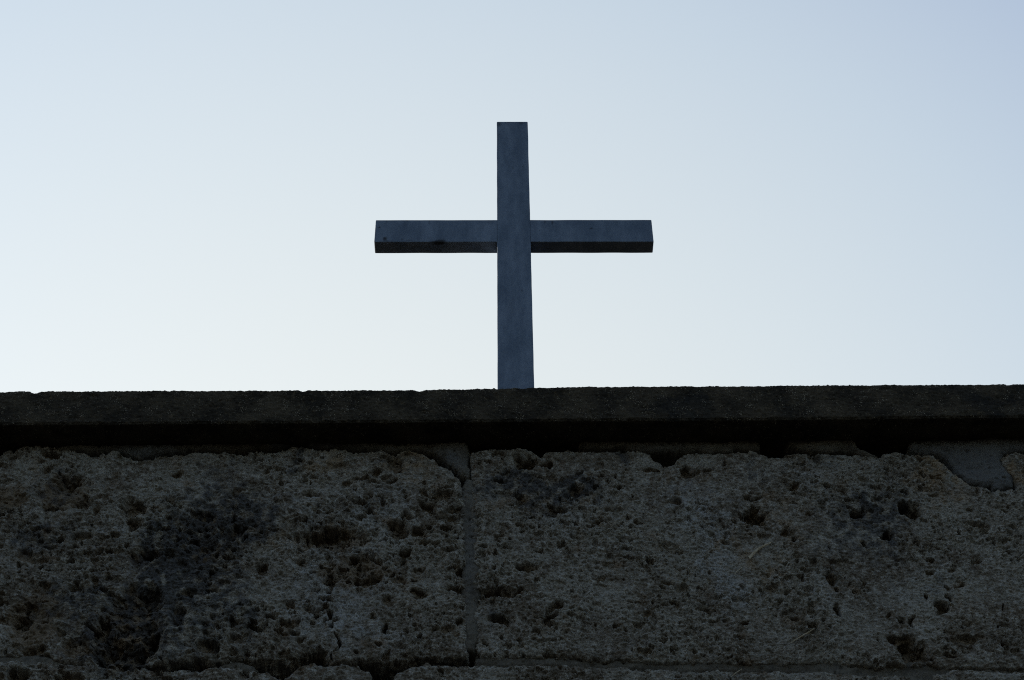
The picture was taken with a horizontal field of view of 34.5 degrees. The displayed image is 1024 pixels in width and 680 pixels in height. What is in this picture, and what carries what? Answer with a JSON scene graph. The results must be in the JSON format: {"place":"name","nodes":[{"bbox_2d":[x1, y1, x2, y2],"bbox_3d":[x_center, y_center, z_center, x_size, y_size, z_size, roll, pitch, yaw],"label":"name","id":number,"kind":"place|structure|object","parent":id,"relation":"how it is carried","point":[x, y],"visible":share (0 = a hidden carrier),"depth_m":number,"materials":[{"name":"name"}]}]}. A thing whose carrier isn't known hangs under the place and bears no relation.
{"place":"outdoors","nodes":[
{"label":"outdoors","id":0,"kind":"place"},
{"bbox_2d":[0,0,1023,393],"label":"sky","id":1,"kind":"structure","parent":0,"point":[193,193],"materials":[{"name":"blue"}]},
{"bbox_3d":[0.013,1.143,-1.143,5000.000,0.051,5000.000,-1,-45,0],"label":"ground","id":2,"kind":"structure","parent":0,"visible":0},
{"bbox_2d":[0,384,1023,679],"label":"stone wall","id":3,"kind":"structure","parent":2,"relation":"on","point":[588,532],"depth_m":6.17,"materials":[{"name":"stone"}]},
{"bbox_2d":[374,122,653,388],"bbox_3d":[0.010,-0.357,7.338,1.248,1.913,0.069,0,-45,-1],"label":"cross","id":4,"kind":"object","parent":3,"relation":"on","point":[513,236],"visible":0.92,"depth_m":7.40,"materials":[{"name":"grey paint"}]},
{"bbox_2d":[748,542,771,558],"bbox_3d":[0.916,0.774,6.092,0.100,0.078,0.010,-3,-45,2],"label":"dry stalk","id":5,"kind":"object","parent":3,"relation":"on","point":[752,554],"visible":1,"depth_m":6.08,"materials":[{"name":"plant"}]},
{"bbox_2d":[791,628,813,642],"bbox_3d":[1.025,1.041,5.824,0.096,0.065,0.006,-1,-45,0],"label":"dry stalk","id":6,"kind":"object","parent":3,"relation":"attached to","point":[802,635],"visible":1,"depth_m":5.82,"materials":[{"name":"plant"}]}
]}

